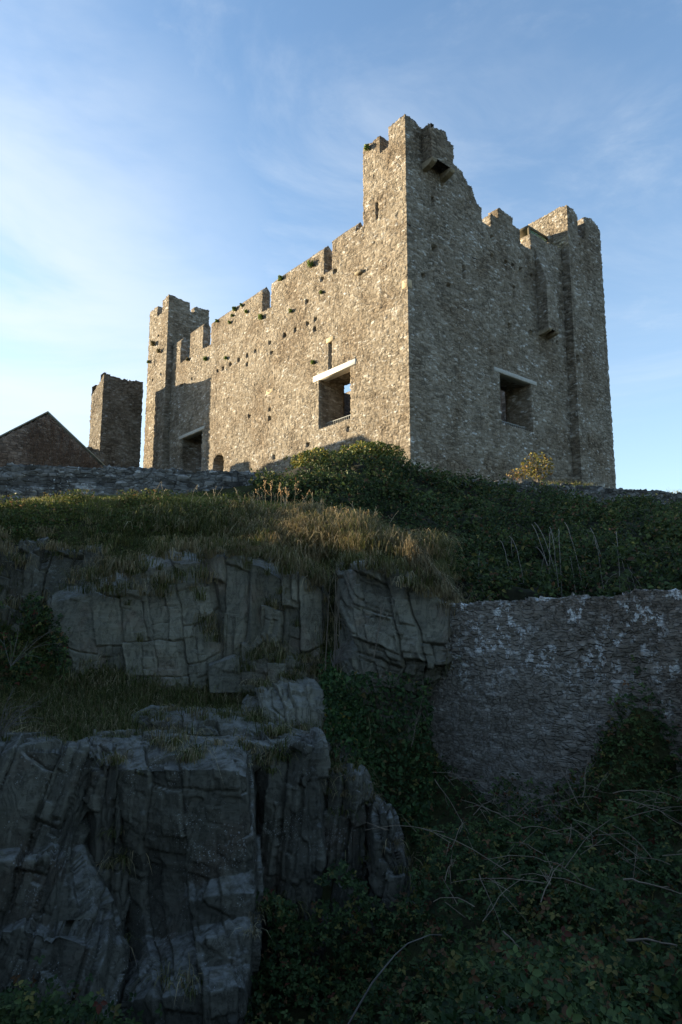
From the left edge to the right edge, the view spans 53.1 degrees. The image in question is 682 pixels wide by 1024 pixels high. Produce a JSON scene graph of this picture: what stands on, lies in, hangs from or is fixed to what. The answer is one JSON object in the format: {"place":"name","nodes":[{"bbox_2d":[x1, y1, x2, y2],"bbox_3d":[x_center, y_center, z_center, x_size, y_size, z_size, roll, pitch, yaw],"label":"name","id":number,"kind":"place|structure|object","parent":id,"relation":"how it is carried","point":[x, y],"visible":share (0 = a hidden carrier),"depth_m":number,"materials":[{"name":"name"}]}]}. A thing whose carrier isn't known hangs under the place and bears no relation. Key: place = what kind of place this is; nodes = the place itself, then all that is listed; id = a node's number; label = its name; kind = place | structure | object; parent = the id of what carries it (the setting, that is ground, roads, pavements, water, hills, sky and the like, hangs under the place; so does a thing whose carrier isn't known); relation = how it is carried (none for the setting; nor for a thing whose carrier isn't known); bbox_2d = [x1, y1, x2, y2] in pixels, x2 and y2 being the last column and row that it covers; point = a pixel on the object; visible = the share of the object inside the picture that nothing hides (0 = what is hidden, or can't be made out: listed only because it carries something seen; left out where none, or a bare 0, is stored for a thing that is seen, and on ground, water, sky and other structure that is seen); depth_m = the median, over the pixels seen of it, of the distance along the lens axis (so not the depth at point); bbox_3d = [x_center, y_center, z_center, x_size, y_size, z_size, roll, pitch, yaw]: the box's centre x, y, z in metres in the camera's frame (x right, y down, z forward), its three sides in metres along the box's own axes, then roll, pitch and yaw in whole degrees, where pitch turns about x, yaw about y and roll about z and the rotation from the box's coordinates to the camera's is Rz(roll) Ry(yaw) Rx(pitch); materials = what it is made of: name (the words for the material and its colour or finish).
{"place":"outdoors","nodes":[
{"label":"outdoors","id":0,"kind":"place"},
{"bbox_2d":[0,485,681,1023],"bbox_3d":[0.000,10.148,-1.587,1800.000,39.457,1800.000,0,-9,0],"label":"ground","id":1,"kind":"structure","parent":0,"point":[654,745],"depth_m":8.77,"materials":[{"name":"green plant"}]},
{"bbox_2d":[1,622,57,665],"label":"twig bush","id":2,"kind":"object","parent":1,"relation":"on","point":[10,662],"visible":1,"depth_m":12.39,"materials":[{"name":"plant"}]},
{"bbox_2d":[0,591,71,695],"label":"bramble clump","id":3,"kind":"object","parent":1,"relation":"on","point":[48,622],"visible":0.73,"depth_m":13.13,"materials":[{"name":"green plant"}]},
{"bbox_2d":[0,411,105,467],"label":"gabled building","id":4,"kind":"structure","parent":1,"relation":"on","point":[11,444],"depth_m":42.07,"materials":[{"name":"stone"}]},
{"bbox_2d":[19,418,98,467],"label":"dead creeper","id":5,"kind":"object","parent":4,"relation":"attached to","point":[71,454],"visible":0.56,"depth_m":42.39,"materials":[{"name":"brown plant"}]},
{"bbox_2d":[0,536,109,638],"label":"rock outcrop","id":6,"kind":"object","parent":1,"relation":"on","point":[33,575],"visible":0.42,"depth_m":14.70,"materials":[{"name":"stone"}]},
{"bbox_2d":[0,726,129,1023],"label":"rock outcrop","id":7,"kind":"object","parent":1,"relation":"on","point":[58,911],"visible":0.8,"depth_m":7.75,"materials":[{"name":"stone"}]},
{"bbox_2d":[0,687,47,737],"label":"twig bush","id":8,"kind":"object","parent":7,"relation":"on","point":[9,725],"visible":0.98,"depth_m":9.58,"materials":[{"name":"plant"}]},
{"bbox_2d":[87,446,104,463],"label":"wall stub","id":9,"kind":"object","parent":1,"relation":"on","point":[99,455],"depth_m":48.73,"materials":[{"name":"grey stone"}]},
{"bbox_2d":[82,745,130,939],"bbox_3d":[-2.924,4.809,8.993,1.327,3.303,3.170,0,-9,0],"label":"rock outcrop","id":10,"kind":"object","parent":1,"relation":"on","point":[101,799],"visible":0.32,"depth_m":8.40,"materials":[{"name":"stone"}]},
{"bbox_2d":[88,372,142,467],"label":"ruined tower","id":11,"kind":"structure","parent":1,"relation":"on","point":[115,420],"depth_m":52.88,"materials":[{"name":"beige stone"}]},
{"bbox_2d":[46,547,225,690],"bbox_3d":[-4.261,2.300,14.403,4.302,3.210,3.497,0,-9,0],"label":"rock outcrop","id":12,"kind":"object","parent":1,"relation":"on","point":[98,624],"visible":0.51,"depth_m":13.09,"materials":[{"name":"stone"}]},
{"bbox_2d":[0,488,279,671],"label":"bank plants","id":13,"kind":"object","parent":1,"relation":"on","point":[9,520],"visible":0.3,"depth_m":15.78,"materials":[{"name":"green plant"}]},
{"bbox_2d":[0,489,346,523],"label":"crest grass","id":14,"kind":"structure","parent":1,"relation":"on","point":[187,499],"depth_m":16.97,"materials":[{"name":"green plant"}]},
{"bbox_2d":[265,481,272,508],"bbox_3d":[-1.762,-0.432,16.648,0.196,0.709,0.090,-2,-9,15],"label":"dry stalk","id":15,"kind":"object","parent":14,"relation":"on","point":[270,490],"visible":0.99,"depth_m":16.66,"materials":[{"name":"brown plant"}]},
{"bbox_2d":[294,481,301,506],"bbox_3d":[-1.053,-0.400,16.433,0.154,0.723,0.213,4,-10,-23],"label":"dry stalk","id":16,"kind":"object","parent":14,"relation":"on","point":[295,488],"visible":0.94,"depth_m":16.46,"materials":[{"name":"brown plant"}]},
{"bbox_2d":[115,736,264,1023],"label":"rock outcrop","id":17,"kind":"object","parent":1,"relation":"on","point":[191,829],"visible":0.86,"depth_m":8.00,"materials":[{"name":"stone"}]},
{"bbox_2d":[92,728,312,773],"bbox_3d":[-2.051,3.650,10.065,3.521,0.911,2.789,0,-9,0],"label":"rock slab","id":18,"kind":"object","parent":1,"relation":"on","point":[107,744],"visible":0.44,"depth_m":9.53,"materials":[{"name":"stone"}]},
{"bbox_2d":[0,524,412,868],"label":"ledge grass","id":19,"kind":"structure","parent":1,"relation":"on","point":[69,716],"depth_m":11.60,"materials":[{"name":"green plant"}]},
{"bbox_2d":[130,704,309,736],"bbox_3d":[-1.984,3.739,11.370,3.265,1.011,2.979,0,-9,0],"label":"rock slab","id":20,"kind":"object","parent":1,"relation":"on","point":[207,726],"visible":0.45,"depth_m":10.48,"materials":[{"name":"stone"}]},
{"bbox_2d":[0,519,463,1011],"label":"rock tufts","id":21,"kind":"object","parent":1,"relation":"on","point":[274,731],"visible":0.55,"depth_m":10.42,"materials":[{"name":"green plant"}]},
{"bbox_2d":[0,495,476,706],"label":"tussock grass","id":22,"kind":"structure","parent":1,"relation":"on","point":[273,532],"depth_m":13.33,"materials":[{"name":"brown plant"}]},
{"bbox_2d":[208,651,309,692],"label":"rock outcrop","id":23,"kind":"object","parent":1,"relation":"on","point":[223,676],"visible":0.45,"depth_m":12.19,"materials":[{"name":"stone"}]},
{"bbox_2d":[203,554,329,665],"bbox_3d":[-1.510,2.029,14.298,2.711,2.507,3.423,0,-9,0],"label":"rock outcrop","id":24,"kind":"object","parent":1,"relation":"on","point":[244,617],"visible":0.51,"depth_m":12.95,"materials":[{"name":"stone"}]},
{"bbox_2d":[241,674,327,730],"bbox_3d":[-0.940,3.438,12.294,1.599,1.070,3.042,0,-9,0],"label":"boulder","id":25,"kind":"object","parent":1,"relation":"on","point":[291,699],"visible":0.59,"depth_m":11.22,"materials":[{"name":"stone"}]},
{"bbox_2d":[256,727,330,967],"bbox_3d":[-0.638,4.964,9.810,1.386,3.710,2.893,0,-9,0],"label":"rock outcrop","id":26,"kind":"object","parent":1,"relation":"on","point":[291,802],"visible":0.57,"depth_m":8.85,"materials":[{"name":"stone"}]},
{"bbox_2d":[290,447,342,468],"bbox_3d":[-0.735,-1.620,22.511,1.944,1.092,1.214,0,-9,0],"label":"bush","id":27,"kind":"object","parent":1,"relation":"on","point":[300,460],"visible":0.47,"depth_m":22.31,"materials":[{"name":"green plant"}]},
{"bbox_2d":[328,594,337,670],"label":"dead cane","id":28,"kind":"object","parent":1,"relation":"on","point":[336,626],"visible":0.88,"depth_m":12.27,"materials":[{"name":"brown plant"}]},
{"bbox_2d":[0,452,681,1023],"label":"bramble floor","id":29,"kind":"structure","parent":1,"relation":"on","point":[546,974],"depth_m":6.51,"materials":[{"name":"green plant"}]},
{"bbox_2d":[325,573,334,669],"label":"dead cane","id":30,"kind":"object","parent":29,"relation":"on","point":[326,632],"visible":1,"depth_m":12.19,"materials":[{"name":"plant"}]},
{"bbox_2d":[348,934,435,1023],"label":"dead cane","id":31,"kind":"object","parent":29,"relation":"on","point":[365,994],"visible":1,"depth_m":5.59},
{"bbox_2d":[365,819,443,832],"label":"dead cane","id":32,"kind":"object","parent":29,"relation":"on","point":[401,825],"visible":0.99,"depth_m":6.17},
{"bbox_2d":[411,698,422,746],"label":"dead cane","id":33,"kind":"object","parent":29,"relation":"on","point":[416,723],"visible":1,"depth_m":10.50,"materials":[{"name":"brown plant"}]},
{"bbox_2d":[432,769,467,785],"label":"dead cane","id":34,"kind":"object","parent":29,"relation":"on","point":[448,775],"visible":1,"depth_m":8.50,"materials":[{"name":"grey plant"}]},
{"bbox_2d":[445,850,456,880],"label":"dead cane","id":35,"kind":"object","parent":29,"relation":"on","point":[449,868],"visible":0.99,"depth_m":5.53,"materials":[{"name":"plant"}]},
{"bbox_2d":[433,878,474,915],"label":"dead cane","id":36,"kind":"object","parent":29,"relation":"on","point":[454,899],"visible":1,"depth_m":4.64,"materials":[{"name":"brown plant"}]},
{"bbox_2d":[446,817,465,848],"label":"dead cane","id":37,"kind":"object","parent":29,"relation":"on","point":[456,835],"visible":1,"depth_m":5.88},
{"bbox_2d":[435,780,478,859],"bbox_3d":[1.457,3.891,8.687,0.041,0.747,0.939,4,-10,-26],"label":"dead cane","id":38,"kind":"object","parent":29,"relation":"on","point":[454,808],"visible":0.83,"depth_m":8.79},
{"bbox_2d":[421,828,504,869],"bbox_3d":[0.933,2.576,5.219,0.641,0.324,0.095,0,-9,0],"label":"dead cane","id":39,"kind":"object","parent":29,"relation":"on","point":[464,845],"visible":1,"depth_m":5.20,"materials":[{"name":"plant"}]},
{"bbox_2d":[473,791,499,814],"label":"dead cane","id":40,"kind":"object","parent":29,"relation":"on","point":[488,802],"visible":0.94,"depth_m":7.00,"materials":[{"name":"grey plant"}]},
{"bbox_2d":[479,874,500,926],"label":"dead cane","id":41,"kind":"object","parent":29,"relation":"on","point":[489,898],"visible":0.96,"depth_m":6.46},
{"bbox_2d":[463,800,522,827],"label":"dead cane","id":42,"kind":"object","parent":29,"relation":"on","point":[492,811],"visible":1,"depth_m":6.49,"materials":[{"name":"grey plant"}]},
{"bbox_2d":[451,877,543,890],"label":"dead cane","id":43,"kind":"object","parent":29,"relation":"on","point":[500,878],"visible":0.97,"depth_m":5.37,"materials":[{"name":"plant"}]},
{"bbox_2d":[482,876,527,922],"bbox_3d":[1.169,2.767,4.823,0.278,0.265,0.397,-4,-10,21],"label":"dead cane","id":44,"kind":"object","parent":29,"relation":"on","point":[504,896],"visible":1,"depth_m":4.84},
{"bbox_2d":[502,931,518,946],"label":"dead cane","id":45,"kind":"object","parent":29,"relation":"on","point":[507,935],"visible":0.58,"depth_m":5.81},
{"bbox_2d":[484,855,543,870],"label":"dead cane","id":46,"kind":"object","parent":29,"relation":"on","point":[511,860],"visible":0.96,"depth_m":5.78,"materials":[{"name":"plant"}]},
{"bbox_2d":[498,802,534,819],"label":"dead cane","id":47,"kind":"object","parent":29,"relation":"on","point":[516,815],"visible":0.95,"depth_m":7.30,"materials":[{"name":"grey plant"}]},
{"bbox_2d":[500,827,542,864],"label":"dead cane","id":48,"kind":"object","parent":29,"relation":"on","point":[522,843],"visible":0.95,"depth_m":6.35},
{"bbox_2d":[515,792,558,815],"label":"dead cane","id":49,"kind":"object","parent":29,"relation":"on","point":[535,799],"visible":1,"depth_m":6.69,"materials":[{"name":"grey plant"}]},
{"bbox_2d":[521,826,578,836],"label":"dead cane","id":50,"kind":"object","parent":29,"relation":"on","point":[546,828],"visible":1,"depth_m":6.45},
{"bbox_2d":[540,854,562,902],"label":"dead cane","id":51,"kind":"object","parent":29,"relation":"on","point":[549,883],"visible":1,"depth_m":4.94,"materials":[{"name":"brown plant"}]},
{"bbox_2d":[534,802,570,827],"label":"dead cane","id":52,"kind":"object","parent":29,"relation":"on","point":[552,813],"visible":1,"depth_m":6.86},
{"bbox_2d":[521,869,595,891],"bbox_3d":[1.631,2.774,5.154,0.546,0.097,0.178,-4,-10,22],"label":"dead cane","id":53,"kind":"object","parent":29,"relation":"on","point":[559,878],"visible":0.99,"depth_m":5.09,"materials":[{"name":"plant"}]},
{"bbox_2d":[544,861,580,882],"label":"dead cane","id":54,"kind":"object","parent":29,"relation":"on","point":[561,870],"visible":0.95,"depth_m":5.27,"materials":[{"name":"plant"}]},
{"bbox_2d":[549,786,580,812],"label":"dead cane","id":55,"kind":"object","parent":29,"relation":"on","point":[565,799],"visible":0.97,"depth_m":7.01,"materials":[{"name":"grey plant"}]},
{"bbox_2d":[561,819,584,842],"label":"dead cane","id":56,"kind":"object","parent":29,"relation":"on","point":[570,831],"visible":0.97,"depth_m":6.24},
{"bbox_2d":[563,827,594,841],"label":"dead cane","id":57,"kind":"object","parent":29,"relation":"on","point":[583,837],"visible":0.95,"depth_m":5.95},
{"bbox_2d":[560,792,600,818],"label":"dead cane","id":58,"kind":"object","parent":29,"relation":"on","point":[584,801],"visible":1,"depth_m":7.24,"materials":[{"name":"grey plant"}]},
{"bbox_2d":[582,753,590,796],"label":"dead cane","id":59,"kind":"object","parent":29,"relation":"on","point":[585,773],"visible":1,"depth_m":8.03,"materials":[{"name":"plant"}]},
{"bbox_2d":[564,818,624,868],"bbox_3d":[1.978,2.613,5.399,0.541,0.284,0.323,0,-9,0],"label":"dead cane","id":60,"kind":"object","parent":29,"relation":"on","point":[593,836],"visible":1,"depth_m":5.35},
{"bbox_2d":[574,811,638,856],"bbox_3d":[2.131,2.579,5.480,0.492,0.362,0.125,-1,-9,6],"label":"dead cane","id":61,"kind":"object","parent":29,"relation":"on","point":[604,838],"visible":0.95,"depth_m":5.51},
{"bbox_2d":[612,825,651,876],"bbox_3d":[2.410,2.851,5.702,0.309,0.356,0.158,-7,-12,40],"label":"dead cane","id":62,"kind":"object","parent":29,"relation":"on","point":[634,844],"visible":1,"depth_m":5.71,"materials":[{"name":"brown plant"}]},
{"bbox_2d":[615,843,649,875],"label":"dead cane","id":63,"kind":"object","parent":29,"relation":"on","point":[626,859],"visible":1,"depth_m":5.22,"materials":[{"name":"plant"}]},
{"bbox_2d":[613,785,681,799],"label":"dead cane","id":64,"kind":"object","parent":29,"relation":"on","point":[644,790],"visible":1,"depth_m":6.59,"materials":[{"name":"grey plant"}]},
{"bbox_2d":[626,851,669,864],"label":"dead cane","id":65,"kind":"object","parent":29,"relation":"on","point":[647,858],"visible":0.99,"depth_m":5.66,"materials":[{"name":"plant"}]},
{"bbox_2d":[617,799,681,825],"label":"dead cane","id":66,"kind":"object","parent":29,"relation":"on","point":[649,807],"visible":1,"depth_m":6.38,"materials":[{"name":"grey plant"}]},
{"bbox_2d":[626,938,676,947],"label":"dead cane","id":67,"kind":"object","parent":29,"relation":"on","point":[639,939],"visible":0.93,"depth_m":4.92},
{"bbox_2d":[623,878,681,894],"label":"dead cane","id":68,"kind":"object","parent":29,"relation":"on","point":[637,881],"visible":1,"depth_m":5.62,"materials":[{"name":"brown plant"}]},
{"bbox_2d":[623,806,681,824],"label":"dead cane","id":69,"kind":"object","parent":29,"relation":"on","point":[651,810],"visible":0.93,"depth_m":7.32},
{"bbox_2d":[637,789,667,811],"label":"dead cane","id":70,"kind":"object","parent":29,"relation":"on","point":[654,802],"visible":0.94,"depth_m":6.92,"materials":[{"name":"plant"}]},
{"bbox_2d":[639,805,681,822],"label":"dead cane","id":71,"kind":"object","parent":29,"relation":"on","point":[661,811],"visible":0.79,"depth_m":7.49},
{"bbox_2d":[0,463,681,504],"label":"boundary wall","id":72,"kind":"structure","parent":1,"relation":"on","point":[25,481],"depth_m":20.64,"materials":[{"name":"grey stone"}]},
{"bbox_2d":[506,467,532,482],"bbox_3d":[6.197,-1.237,23.682,0.926,0.641,0.567,0,-9,0],"label":"shrub","id":73,"kind":"object","parent":72,"relation":"on","point":[517,473],"visible":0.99,"depth_m":23.63,"materials":[{"name":"green plant"}]},
{"bbox_2d":[519,451,554,481],"bbox_3d":[6.891,-1.544,24.021,1.263,1.234,0.826,0,-9,0],"label":"shrub","id":74,"kind":"object","parent":72,"relation":"on","point":[537,468],"visible":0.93,"depth_m":23.97,"materials":[{"name":"yellow plant"}]},
{"bbox_2d":[535,478,681,494],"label":"wall top growth","id":75,"kind":"object","parent":72,"relation":"on","point":[553,482],"depth_m":23.75,"materials":[{"name":"green plant"}]},
{"bbox_2d":[251,859,434,1017],"bbox_3d":[0.009,5.088,8.011,2.378,2.096,0.827,0,-9,0],"label":"bramble curtain","id":76,"kind":"object","parent":1,"relation":"on","point":[306,927],"visible":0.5,"depth_m":7.87,"materials":[{"name":"green plant"}]},
{"bbox_2d":[321,763,373,939],"bbox_3d":[0.054,5.304,10.068,1.026,3.332,2.882,0,-9,0],"label":"rock outcrop","id":77,"kind":"object","parent":1,"relation":"on","point":[351,829],"visible":0.32,"depth_m":9.21,"materials":[{"name":"stone"}]},
{"bbox_2d":[323,689,374,781],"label":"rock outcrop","id":78,"kind":"object","parent":1,"relation":"on","point":[342,749],"visible":0.09,"depth_m":10.71,"materials":[{"name":"stone"}]},
{"bbox_2d":[316,648,434,847],"bbox_3d":[0.535,3.666,11.307,2.086,2.926,3.015,0,-9,0],"label":"ivy","id":79,"kind":"object","parent":78,"relation":"attached to","point":[338,718],"visible":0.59,"depth_m":10.81,"materials":[{"name":"green plant"}]},
{"bbox_2d":[334,574,336,655],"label":"dead cane","id":80,"kind":"object","parent":79,"relation":"on","point":[336,620],"visible":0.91,"depth_m":12.23,"materials":[{"name":"brown plant"}]},
{"bbox_2d":[339,440,406,466],"bbox_3d":[1.012,-1.755,23.115,2.393,1.364,1.642,3,-9,-20],"label":"bush","id":81,"kind":"object","parent":1,"relation":"on","point":[389,450],"visible":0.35,"depth_m":22.81,"materials":[{"name":"green plant"}]},
{"bbox_2d":[143,114,615,488],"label":"castle","id":82,"kind":"structure","parent":1,"relation":"on","point":[440,321],"depth_m":39.68,"materials":[{"name":"stone"}]},
{"bbox_2d":[307,260,312,267],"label":"wall plant","id":83,"kind":"object","parent":82,"relation":"attached to","point":[310,264],"depth_m":40.63,"materials":[{"name":"green plant"}]},
{"bbox_2d":[364,143,369,150],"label":"wall plant","id":84,"kind":"object","parent":82,"relation":"attached to","point":[366,147],"depth_m":37.51,"materials":[{"name":"green plant"}]},
{"bbox_2d":[360,792,417,935],"bbox_3d":[0.804,5.089,9.646,1.095,2.128,2.966,0,-9,0],"label":"rock outcrop","id":85,"kind":"object","parent":1,"relation":"on","point":[384,883],"visible":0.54,"depth_m":8.85,"materials":[{"name":"stone"}]},
{"bbox_2d":[335,559,452,749],"bbox_3d":[0.979,2.674,13.015,2.274,3.766,4.017,0,-9,0],"label":"rock outcrop","id":86,"kind":"object","parent":1,"relation":"on","point":[414,634],"visible":0.48,"depth_m":11.57,"materials":[{"name":"stone"}]},
{"bbox_2d":[338,599,340,668],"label":"dead cane","id":87,"kind":"object","parent":86,"relation":"on","point":[339,631],"visible":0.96,"depth_m":12.23,"materials":[{"name":"plant"}]},
{"bbox_2d":[330,635,365,665],"bbox_3d":[0.151,2.325,11.616,0.518,0.603,0.628,5,-10,-28],"label":"twig bush","id":88,"kind":"object","parent":86,"relation":"on","point":[338,656],"visible":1,"depth_m":11.63,"materials":[{"name":"brown plant"}]},
{"bbox_2d":[373,603,387,656],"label":"dead cane","id":89,"kind":"object","parent":86,"relation":"on","point":[378,628],"visible":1,"depth_m":11.55,"materials":[{"name":"plant"}]},
{"bbox_2d":[402,534,465,603],"bbox_3d":[1.660,1.199,11.702,1.227,1.669,0.774,0,-9,0],"label":"hanging straw","id":90,"kind":"object","parent":86,"relation":"on","point":[452,595],"visible":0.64,"depth_m":11.76,"materials":[{"name":"brown plant"}]},
{"bbox_2d":[248,446,681,603],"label":"bramble bank","id":91,"kind":"structure","parent":1,"relation":"on","point":[412,507],"depth_m":17.79,"materials":[{"name":"green plant"}]},
{"bbox_2d":[509,536,523,581],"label":"dead cane","id":92,"kind":"object","parent":91,"relation":"in","point":[517,551],"visible":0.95,"depth_m":14.66,"materials":[{"name":"grey plant"}]},
{"bbox_2d":[532,525,551,585],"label":"dead cane","id":93,"kind":"object","parent":91,"relation":"attached to","point":[543,552],"visible":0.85,"depth_m":13.99,"materials":[{"name":"plant"}]},
{"bbox_2d":[564,522,583,590],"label":"dead cane","id":94,"kind":"object","parent":91,"relation":"attached to","point":[574,549],"visible":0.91,"depth_m":13.82,"materials":[{"name":"grey plant"}]},
{"bbox_2d":[421,588,681,825],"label":"retaining wall","id":95,"kind":"structure","parent":1,"relation":"on","point":[562,668],"depth_m":10.00,"materials":[{"name":"grey stone"}]},
{"bbox_2d":[535,718,578,804],"bbox_3d":[2.658,3.011,8.393,0.158,0.896,0.930,3,-9,-19],"label":"dead cane","id":96,"kind":"object","parent":1,"relation":"on","point":[557,761],"visible":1,"depth_m":8.34,"materials":[{"name":"plant"}]},
{"bbox_2d":[0,0,681,492],"label":"sky","id":97,"kind":"structure","parent":0,"point":[199,153],"materials":[{"name":"blue"}]}
]}

